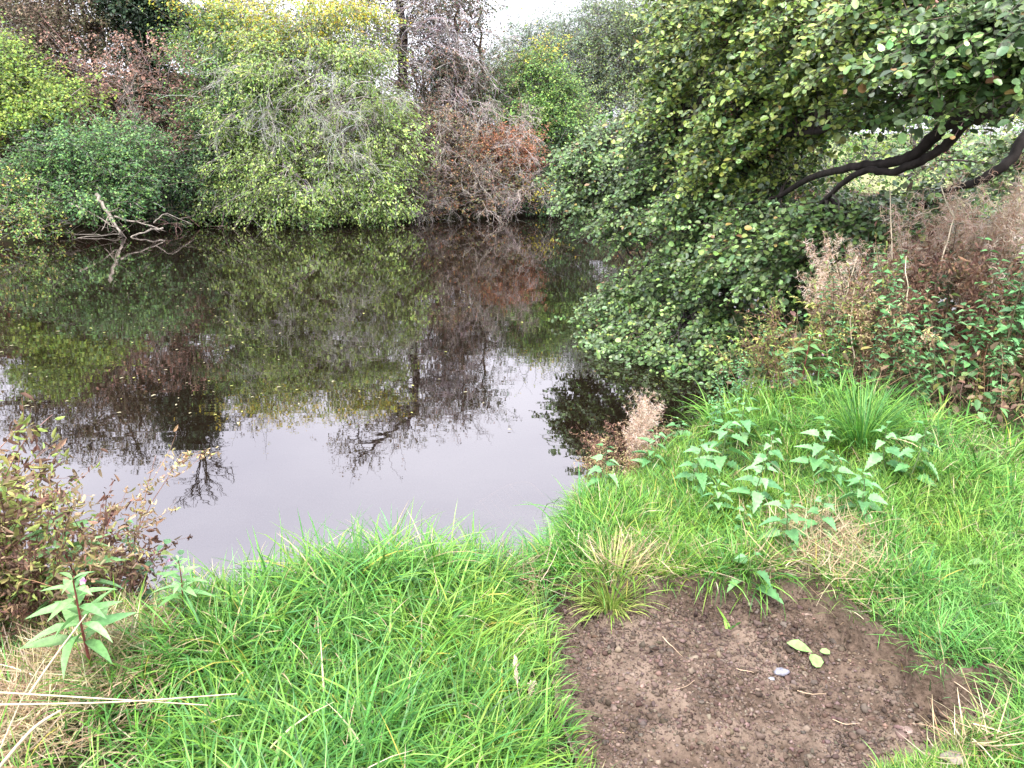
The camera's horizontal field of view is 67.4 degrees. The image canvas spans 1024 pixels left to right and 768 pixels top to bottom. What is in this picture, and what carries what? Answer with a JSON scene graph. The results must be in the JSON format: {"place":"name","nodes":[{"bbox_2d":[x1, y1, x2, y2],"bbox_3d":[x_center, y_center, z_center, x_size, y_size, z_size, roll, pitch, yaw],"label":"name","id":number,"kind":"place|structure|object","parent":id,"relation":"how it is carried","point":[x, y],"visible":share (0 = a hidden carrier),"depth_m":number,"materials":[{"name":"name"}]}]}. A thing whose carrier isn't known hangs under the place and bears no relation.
{"place":"outdoors","nodes":[
{"label":"outdoors","id":0,"kind":"place"},
{"bbox_2d":[0,198,1022,600],"bbox_3d":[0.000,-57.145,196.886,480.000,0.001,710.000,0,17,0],"label":"water","id":1,"kind":"structure","parent":0,"point":[476,376],"depth_m":7.83,"materials":[{"name":"grey liquid"}]},
{"bbox_2d":[55,193,193,237],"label":"fallen branch","id":2,"kind":"object","parent":1,"relation":"in","point":[98,196],"visible":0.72,"depth_m":20.75,"materials":[{"name":"grey wood"}]},
{"bbox_2d":[0,72,1023,767],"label":"ground","id":3,"kind":"structure","parent":0,"point":[474,214],"depth_m":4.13,"materials":[{"name":"green plant"}]},
{"bbox_2d":[0,463,46,632],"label":"yellowing weed","id":4,"kind":"object","parent":3,"relation":"on","point":[14,493],"visible":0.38,"depth_m":2.34,"materials":[{"name":"yellow plant"}]},
{"bbox_2d":[0,526,77,659],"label":"dead weed","id":5,"kind":"object","parent":3,"relation":"on","point":[24,606],"visible":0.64,"depth_m":2.30,"materials":[{"name":"brown plant"}]},
{"bbox_2d":[0,159,78,243],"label":"bramble shrub","id":6,"kind":"object","parent":3,"relation":"on","point":[32,222],"visible":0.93,"depth_m":19.99,"materials":[{"name":"green plant"}]},
{"bbox_2d":[0,412,79,491],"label":"dead weed","id":7,"kind":"object","parent":3,"relation":"on","point":[37,429],"visible":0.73,"depth_m":2.54,"materials":[{"name":"brown plant"}]},
{"bbox_2d":[0,390,91,636],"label":"dead weed","id":8,"kind":"object","parent":3,"relation":"on","point":[9,515],"visible":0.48,"depth_m":2.27,"materials":[{"name":"brown plant"}]},
{"bbox_2d":[0,484,104,612],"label":"yellowing weed","id":9,"kind":"object","parent":3,"relation":"on","point":[39,512],"visible":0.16,"depth_m":2.38,"materials":[{"name":"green plant"}]},
{"bbox_2d":[0,0,107,74],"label":"background tree","id":10,"kind":"object","parent":3,"relation":"on","point":[8,22],"visible":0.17,"depth_m":27.13,"materials":[{"name":"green plant"}]},
{"bbox_2d":[0,0,127,138],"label":"bare tree","id":11,"kind":"object","parent":3,"relation":"on","point":[35,23],"visible":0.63,"depth_m":24.85,"materials":[{"name":"brown plant"}]},
{"bbox_2d":[0,435,128,626],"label":"dead weed","id":12,"kind":"object","parent":3,"relation":"on","point":[60,559],"visible":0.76,"depth_m":2.26,"materials":[{"name":"brown plant"}]},
{"bbox_2d":[1,0,129,77],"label":"background tree","id":13,"kind":"object","parent":3,"relation":"on","point":[110,73],"visible":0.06,"depth_m":29.77,"materials":[{"name":"brown plant"}]},
{"bbox_2d":[8,511,124,620],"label":"balsam plant","id":14,"kind":"object","parent":3,"relation":"on","point":[101,581],"visible":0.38,"depth_m":2.41,"materials":[{"name":"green plant"}]},
{"bbox_2d":[0,9,134,173],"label":"bush","id":15,"kind":"object","parent":3,"relation":"on","point":[16,104],"visible":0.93,"depth_m":21.64,"materials":[{"name":"green plant"}]},
{"bbox_2d":[18,572,136,679],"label":"balsam plant","id":16,"kind":"object","parent":3,"relation":"on","point":[72,614],"visible":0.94,"depth_m":2.03,"materials":[{"name":"green plant"}]},
{"bbox_2d":[1,474,165,618],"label":"dead weed","id":17,"kind":"object","parent":3,"relation":"on","point":[113,540],"visible":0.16,"depth_m":2.63,"materials":[{"name":"brown plant"}]},
{"bbox_2d":[39,0,159,115],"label":"tree","id":18,"kind":"object","parent":3,"relation":"on","point":[86,28],"visible":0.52,"depth_m":25.34,"materials":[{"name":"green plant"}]},
{"bbox_2d":[0,98,207,234],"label":"green shrub","id":19,"kind":"object","parent":3,"relation":"on","point":[103,158],"visible":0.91,"depth_m":20.88,"materials":[{"name":"green plant"}]},
{"bbox_2d":[14,425,220,600],"bbox_3d":[-1.275,0.558,2.606,0.422,0.700,0.998,-2,23,-5],"label":"dead weed","id":20,"kind":"object","parent":3,"relation":"on","point":[99,556],"visible":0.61,"depth_m":2.50,"materials":[{"name":"brown plant"}]},
{"bbox_2d":[0,693,236,705],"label":"dry straw","id":21,"kind":"object","parent":3,"relation":"on","point":[8,704],"visible":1,"depth_m":1.68,"materials":[{"name":"beige plant"}]},
{"bbox_2d":[36,9,237,201],"bbox_3d":[-11.410,-8.432,23.837,6.880,6.056,4.258,7,18,22],"label":"bare tree","id":22,"kind":"object","parent":3,"relation":"on","point":[125,96],"visible":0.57,"depth_m":23.43,"materials":[{"name":"brown plant"}]},
{"bbox_2d":[75,0,203,145],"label":"tree","id":23,"kind":"object","parent":3,"relation":"on","point":[140,25],"visible":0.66,"depth_m":25.21,"materials":[{"name":"green plant"}]},
{"bbox_2d":[88,534,192,615],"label":"dead weed","id":24,"kind":"object","parent":3,"relation":"on","point":[142,562],"visible":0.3,"depth_m":2.68,"materials":[{"name":"brown plant"}]},
{"bbox_2d":[117,518,184,608],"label":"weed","id":25,"kind":"object","parent":3,"relation":"on","point":[163,552],"visible":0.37,"depth_m":2.72,"materials":[{"name":"brown plant"}]},
{"bbox_2d":[149,555,213,612],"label":"balsam plant","id":26,"kind":"object","parent":3,"relation":"on","point":[188,590],"visible":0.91,"depth_m":2.31,"materials":[{"name":"green plant"}]},
{"bbox_2d":[125,103,256,228],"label":"bush","id":27,"kind":"object","parent":3,"relation":"on","point":[199,154],"visible":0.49,"depth_m":23.34,"materials":[{"name":"green plant"}]},
{"bbox_2d":[127,0,302,168],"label":"yellow topped tree","id":28,"kind":"object","parent":3,"relation":"on","point":[202,25],"visible":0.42,"depth_m":24.31,"materials":[{"name":"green plant"}]},
{"bbox_2d":[149,12,309,193],"bbox_3d":[-8.818,-8.185,23.746,5.022,5.691,4.420,12,21,35],"label":"green shrub","id":29,"kind":"object","parent":3,"relation":"on","point":[200,118],"visible":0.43,"depth_m":23.24,"materials":[{"name":"green plant"}]},
{"bbox_2d":[149,173,425,229],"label":"water edge bush","id":30,"kind":"object","parent":3,"relation":"on","point":[312,224],"visible":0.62,"depth_m":23.23,"materials":[{"name":"green plant"}]},
{"bbox_2d":[158,0,441,230],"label":"weeping willow","id":31,"kind":"object","parent":3,"relation":"on","point":[322,44],"visible":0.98,"depth_m":22.96,"materials":[{"name":"green plant"}]},
{"bbox_2d":[251,0,429,134],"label":"background tree","id":32,"kind":"object","parent":3,"relation":"on","point":[352,49],"visible":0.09,"depth_m":30.84,"materials":[{"name":"green plant"}]},
{"bbox_2d":[308,0,478,192],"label":"bare tree","id":33,"kind":"object","parent":3,"relation":"on","point":[401,30],"visible":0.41,"depth_m":25.77,"materials":[{"name":"grey plant"}]},
{"bbox_2d":[0,71,827,228],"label":"leaf litter","id":34,"kind":"object","parent":3,"relation":"on","point":[797,197],"visible":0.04,"depth_m":27.35,"materials":[{"name":"plant"}]},
{"bbox_2d":[381,84,473,203],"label":"brown scrub","id":35,"kind":"object","parent":3,"relation":"on","point":[428,137],"visible":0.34,"depth_m":25.31,"materials":[{"name":"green plant"}]},
{"bbox_2d":[362,10,510,158],"bbox_3d":[-3.094,-11.722,30.580,5.959,7.478,5.776,6,18,18],"label":"background tree","id":36,"kind":"object","parent":3,"relation":"on","point":[415,51],"visible":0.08,"depth_m":30.29,"materials":[{"name":"brown plant"}]},
{"bbox_2d":[369,0,520,205],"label":"twiggy tree","id":37,"kind":"object","parent":3,"relation":"on","point":[453,80],"visible":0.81,"depth_m":25.37,"materials":[{"name":"grey plant"}]},
{"bbox_2d":[366,77,556,224],"bbox_3d":[-1.362,-7.431,25.424,6.638,5.049,4.913,-6,18,-18],"label":"bramble thicket","id":38,"kind":"object","parent":3,"relation":"on","point":[508,184],"visible":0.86,"depth_m":25.17,"materials":[{"name":"brown plant"}]},
{"bbox_2d":[418,38,539,197],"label":"olive shrub","id":39,"kind":"object","parent":3,"relation":"on","point":[511,88],"visible":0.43,"depth_m":27.14,"materials":[{"name":"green plant"}]},
{"bbox_2d":[414,0,549,197],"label":"oak tree","id":40,"kind":"object","parent":3,"relation":"on","point":[482,34],"visible":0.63,"depth_m":26.47,"materials":[{"name":"brown plant"}]},
{"bbox_2d":[448,89,556,216],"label":"rusty shrub","id":41,"kind":"object","parent":3,"relation":"on","point":[521,151],"visible":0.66,"depth_m":25.86,"materials":[{"name":"brown plant"}]},
{"bbox_2d":[0,421,1023,767],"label":"dead grass","id":42,"kind":"structure","parent":3,"relation":"on","point":[38,653],"depth_m":2.19,"materials":[{"name":"beige plant"}]},
{"bbox_2d":[467,0,586,128],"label":"willow tree","id":43,"kind":"object","parent":3,"relation":"on","point":[525,38],"visible":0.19,"depth_m":36.51,"materials":[{"name":"green plant"}]},
{"bbox_2d":[480,3,614,203],"bbox_3d":[1.044,-9.808,27.468,4.696,6.904,4.250,-5,18,-16],"label":"maple tree","id":44,"kind":"object","parent":3,"relation":"on","point":[548,102],"visible":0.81,"depth_m":26.93,"materials":[{"name":"green plant"}]},
{"bbox_2d":[499,97,614,218],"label":"ivy shrub","id":45,"kind":"object","parent":3,"relation":"on","point":[545,210],"visible":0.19,"depth_m":26.88,"materials":[{"name":"green plant"}]},
{"bbox_2d":[506,0,648,132],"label":"willow tree","id":46,"kind":"object","parent":3,"relation":"on","point":[567,28],"visible":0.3,"depth_m":34.33,"materials":[{"name":"green plant"}]},
{"bbox_2d":[569,422,631,478],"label":"dead weed","id":47,"kind":"object","parent":3,"relation":"on","point":[595,443],"visible":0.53,"depth_m":4.09,"materials":[{"name":"brown plant"}]},
{"bbox_2d":[586,443,618,489],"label":"nettle plant","id":48,"kind":"object","parent":3,"relation":"on","point":[597,457],"visible":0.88,"depth_m":3.40,"materials":[{"name":"green plant"}]},
{"bbox_2d":[557,519,670,633],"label":"grass tussock","id":49,"kind":"object","parent":3,"relation":"on","point":[609,602],"depth_m":2.77,"materials":[{"name":"green plant"}]},
{"bbox_2d":[550,0,724,125],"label":"willow tree","id":50,"kind":"object","parent":3,"relation":"on","point":[626,25],"visible":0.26,"depth_m":32.67,"materials":[{"name":"green plant"}]},
{"bbox_2d":[620,387,664,475],"bbox_3d":[0.691,0.286,4.172,0.273,0.621,0.233,-3,17,-11],"label":"seeded willowherb","id":51,"kind":"object","parent":3,"relation":"on","point":[639,406],"visible":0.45,"depth_m":4.13,"materials":[{"name":"beige plant"}]},
{"bbox_2d":[621,399,667,474],"bbox_3d":[0.683,0.339,4.084,0.240,0.572,0.324,6,18,19],"label":"seeded willowherb","id":52,"kind":"object","parent":3,"relation":"on","point":[640,442],"visible":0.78,"depth_m":4.04,"materials":[{"name":"beige plant"}]},
{"bbox_2d":[674,439,721,494],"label":"nettle plant","id":53,"kind":"object","parent":3,"relation":"on","point":[703,462],"visible":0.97,"depth_m":3.44,"materials":[{"name":"green plant"}]},
{"bbox_2d":[695,419,751,473],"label":"nettle plant","id":54,"kind":"object","parent":3,"relation":"on","point":[719,461],"visible":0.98,"depth_m":3.60,"materials":[{"name":"green plant"}]},
{"bbox_2d":[718,397,761,446],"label":"nettle plant","id":55,"kind":"object","parent":3,"relation":"on","point":[747,423],"visible":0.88,"depth_m":3.79,"materials":[{"name":"green plant"}]},
{"bbox_2d":[701,326,795,410],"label":"yellowing weed","id":56,"kind":"object","parent":3,"relation":"on","point":[724,355],"visible":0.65,"depth_m":4.55,"materials":[{"name":"green plant"}]},
{"bbox_2d":[727,454,782,518],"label":"nettle plant","id":57,"kind":"object","parent":3,"relation":"on","point":[757,496],"visible":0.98,"depth_m":3.23,"materials":[{"name":"green plant"}]},
{"bbox_2d":[727,552,783,603],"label":"nettle plant","id":58,"kind":"object","parent":3,"relation":"on","point":[771,592],"visible":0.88,"depth_m":2.79,"materials":[{"name":"green plant"}]},
{"bbox_2d":[752,428,783,474],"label":"nettle plant","id":59,"kind":"object","parent":3,"relation":"on","point":[759,459],"visible":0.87,"depth_m":3.49,"materials":[{"name":"green plant"}]},
{"bbox_2d":[530,0,1023,391],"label":"alder tree","id":60,"kind":"object","parent":3,"relation":"on","point":[745,247],"visible":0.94,"depth_m":6.89,"materials":[{"name":"green plant"}]},
{"bbox_2d":[541,564,1016,767],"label":"bare soil","id":61,"kind":"structure","parent":3,"relation":"on","point":[950,686],"depth_m":2.37,"materials":[{"name":"brown soil"}]},
{"bbox_2d":[734,289,827,392],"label":"dead weed","id":62,"kind":"object","parent":3,"relation":"on","point":[766,360],"visible":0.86,"depth_m":4.42,"materials":[{"name":"brown plant"}]},
{"bbox_2d":[758,492,808,554],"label":"nettle plant","id":63,"kind":"object","parent":3,"relation":"on","point":[793,534],"visible":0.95,"depth_m":2.92,"materials":[{"name":"green plant"}]},
{"bbox_2d":[747,305,829,386],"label":"yellowing weed","id":64,"kind":"object","parent":3,"relation":"on","point":[779,347],"visible":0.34,"depth_m":4.65,"materials":[{"name":"green plant"}]},
{"bbox_2d":[733,271,857,386],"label":"dead weed","id":65,"kind":"object","parent":3,"relation":"on","point":[818,345],"visible":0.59,"depth_m":4.51,"materials":[{"name":"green plant"}]},
{"bbox_2d":[779,333,836,392],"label":"balsam plant","id":66,"kind":"object","parent":3,"relation":"on","point":[800,349],"visible":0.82,"depth_m":4.45,"materials":[{"name":"green plant"}]},
{"bbox_2d":[790,416,840,471],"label":"nettle plant","id":67,"kind":"object","parent":3,"relation":"on","point":[816,448],"visible":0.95,"depth_m":3.44,"materials":[{"name":"green plant"}]},
{"bbox_2d":[801,494,835,541],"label":"nettle plant","id":68,"kind":"object","parent":3,"relation":"on","point":[814,509],"visible":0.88,"depth_m":2.94,"materials":[{"name":"green plant"}]},
{"bbox_2d":[632,249,1023,443],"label":"undergrowth","id":69,"kind":"object","parent":3,"relation":"on","point":[976,404],"visible":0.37,"depth_m":4.48,"materials":[{"name":"green plant"}]},
{"bbox_2d":[814,275,842,381],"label":"nettle plant","id":70,"kind":"object","parent":3,"relation":"on","point":[829,307],"visible":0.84,"depth_m":4.44,"materials":[{"name":"green plant"}]},
{"bbox_2d":[799,319,859,385],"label":"yellowing weed","id":71,"kind":"object","parent":3,"relation":"on","point":[835,365],"visible":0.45,"depth_m":4.50,"materials":[{"name":"yellow plant"}]},
{"bbox_2d":[759,245,900,382],"bbox_3d":[1.911,-0.401,4.656,0.779,0.866,0.442,-2,17,-7],"label":"dead weed","id":72,"kind":"object","parent":3,"relation":"on","point":[848,294],"visible":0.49,"depth_m":4.67,"materials":[{"name":"brown plant"}]},
{"bbox_2d":[793,230,867,379],"bbox_3d":[1.952,-0.465,4.760,0.381,0.951,0.531,13,21,37],"label":"seeded willowherb","id":73,"kind":"object","parent":3,"relation":"on","point":[824,275],"visible":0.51,"depth_m":4.71,"materials":[{"name":"beige plant"}]},
{"bbox_2d":[812,450,853,489],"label":"nettle plant","id":74,"kind":"object","parent":3,"relation":"on","point":[842,469],"visible":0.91,"depth_m":3.31,"materials":[{"name":"green plant"}]},
{"bbox_2d":[821,314,856,382],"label":"nettle plant","id":75,"kind":"object","parent":3,"relation":"on","point":[830,357],"visible":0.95,"depth_m":4.33,"materials":[{"name":"green plant"}]},
{"bbox_2d":[835,472,887,522],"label":"nettle plant","id":76,"kind":"object","parent":3,"relation":"on","point":[872,497],"visible":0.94,"depth_m":3.04,"materials":[{"name":"green plant"}]},
{"bbox_2d":[782,273,947,391],"bbox_3d":[2.071,-0.233,4.379,0.435,0.722,1.029,-6,20,-25],"label":"dead weed","id":77,"kind":"object","parent":3,"relation":"on","point":[925,334],"visible":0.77,"depth_m":4.44,"materials":[{"name":"brown plant"}]},
{"bbox_2d":[835,239,894,364],"bbox_3d":[2.380,-0.517,5.185,0.369,0.922,0.518,2,17,7],"label":"seeded willowherb","id":78,"kind":"object","parent":3,"relation":"on","point":[863,270],"visible":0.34,"depth_m":5.14,"materials":[{"name":"beige plant"}]},
{"bbox_2d":[775,359,957,471],"bbox_3d":[1.668,0.136,3.702,0.895,0.519,0.900,16,23,42],"label":"grass tussock","id":79,"kind":"object","parent":3,"relation":"on","point":[861,433],"depth_m":3.69,"materials":[{"name":"green plant"}]},
{"bbox_2d":[807,220,940,373],"bbox_3d":[2.279,-0.560,5.099,0.485,1.060,0.942,-7,18,-23],"label":"dead weed","id":80,"kind":"object","parent":3,"relation":"on","point":[892,261],"visible":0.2,"depth_m":4.84,"materials":[{"name":"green plant"}]},
{"bbox_2d":[864,421,903,476],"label":"nettle plant","id":81,"kind":"object","parent":3,"relation":"on","point":[875,457],"visible":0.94,"depth_m":3.34,"materials":[{"name":"green plant"}]},
{"bbox_2d":[745,88,1023,209],"bbox_3d":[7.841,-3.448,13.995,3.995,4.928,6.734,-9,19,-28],"label":"sunlit bush","id":82,"kind":"object","parent":3,"relation":"on","point":[872,151],"visible":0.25,"depth_m":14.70,"materials":[{"name":"green plant"}]},
{"bbox_2d":[875,278,914,402],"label":"nettle plant","id":83,"kind":"object","parent":3,"relation":"on","point":[898,325],"visible":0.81,"depth_m":4.39,"materials":[{"name":"green plant"}]},
{"bbox_2d":[851,278,944,389],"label":"dead weed","id":84,"kind":"object","parent":3,"relation":"on","point":[909,306],"visible":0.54,"depth_m":4.59,"materials":[{"name":"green plant"}]},
{"bbox_2d":[868,244,927,392],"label":"nettle plant","id":85,"kind":"object","parent":3,"relation":"on","point":[880,280],"visible":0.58,"depth_m":4.61,"materials":[{"name":"green plant"}]},
{"bbox_2d":[867,229,941,374],"bbox_3d":[2.526,-0.542,5.074,0.456,0.984,0.421,-5,18,-18],"label":"seeded willowherb","id":86,"kind":"object","parent":3,"relation":"on","point":[908,267],"visible":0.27,"depth_m":4.96,"materials":[{"name":"beige plant"}]},
{"bbox_2d":[891,421,942,487],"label":"nettle plant","id":87,"kind":"object","parent":3,"relation":"on","point":[902,465],"visible":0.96,"depth_m":3.25,"materials":[{"name":"green plant"}]},
{"bbox_2d":[852,232,984,379],"bbox_3d":[2.654,-0.523,4.979,0.658,0.978,0.835,-2,17,-7],"label":"dead weed","id":88,"kind":"object","parent":3,"relation":"on","point":[921,275],"visible":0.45,"depth_m":4.79,"materials":[{"name":"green plant"}]},
{"bbox_2d":[893,313,948,409],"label":"nettle plant","id":89,"kind":"object","parent":3,"relation":"on","point":[916,362],"visible":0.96,"depth_m":4.17,"materials":[{"name":"green plant"}]},
{"bbox_2d":[877,170,975,360],"bbox_3d":[2.755,-0.770,5.227,0.622,1.349,0.583,7,18,22],"label":"seeded willowherb","id":90,"kind":"object","parent":3,"relation":"on","point":[944,230],"visible":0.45,"depth_m":5.16,"materials":[{"name":"brown plant"}]},
{"bbox_2d":[910,280,971,407],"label":"nettle plant","id":91,"kind":"object","parent":3,"relation":"on","point":[934,349],"visible":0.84,"depth_m":4.28,"materials":[{"name":"green plant"}]},
{"bbox_2d":[904,223,987,379],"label":"nettle plant","id":92,"kind":"object","parent":3,"relation":"on","point":[941,303],"visible":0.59,"depth_m":4.86,"materials":[{"name":"green plant"}]},
{"bbox_2d":[907,220,1023,385],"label":"dead weed","id":93,"kind":"object","parent":3,"relation":"on","point":[966,285],"visible":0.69,"depth_m":4.69,"materials":[{"name":"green plant"}]},
{"bbox_2d":[929,200,1020,383],"bbox_3d":[2.916,-0.583,4.949,0.500,1.176,0.447,11,20,32],"label":"seeded willowherb","id":94,"kind":"object","parent":3,"relation":"on","point":[959,299],"visible":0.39,"depth_m":4.87,"materials":[{"name":"brown plant"}]},
{"bbox_2d":[926,230,1023,371],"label":"dead weed","id":95,"kind":"object","parent":3,"relation":"on","point":[1001,321],"visible":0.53,"depth_m":4.67,"materials":[{"name":"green plant"}]},
{"bbox_2d":[933,165,1023,391],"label":"seeded willowherb","id":96,"kind":"object","parent":3,"relation":"on","point":[996,224],"visible":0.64,"depth_m":4.80,"materials":[{"name":"brown plant"}]},
{"bbox_2d":[934,175,1023,365],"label":"seeded willowherb","id":97,"kind":"object","parent":3,"relation":"on","point":[1017,224],"visible":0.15,"depth_m":4.93,"materials":[{"name":"brown plant"}]},
{"bbox_2d":[942,267,1022,409],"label":"nettle plant","id":98,"kind":"object","parent":3,"relation":"on","point":[975,347],"visible":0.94,"depth_m":4.37,"materials":[{"name":"green plant"}]},
{"bbox_2d":[967,237,1023,412],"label":"nettle plant","id":99,"kind":"object","parent":3,"relation":"on","point":[1000,329],"visible":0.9,"depth_m":4.32,"materials":[{"name":"green plant"}]},
{"bbox_2d":[983,339,1021,421],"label":"nettle plant","id":100,"kind":"object","parent":3,"relation":"on","point":[993,383],"visible":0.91,"depth_m":4.12,"materials":[{"name":"green plant"}]},
{"bbox_2d":[985,258,1023,385],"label":"nettle plant","id":101,"kind":"object","parent":3,"relation":"on","point":[1013,325],"visible":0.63,"depth_m":4.42,"materials":[{"name":"green plant"}]},
{"bbox_2d":[7,0,1023,134],"label":"sky","id":102,"kind":"structure","parent":0,"point":[512,12],"materials":[{"name":"white"}]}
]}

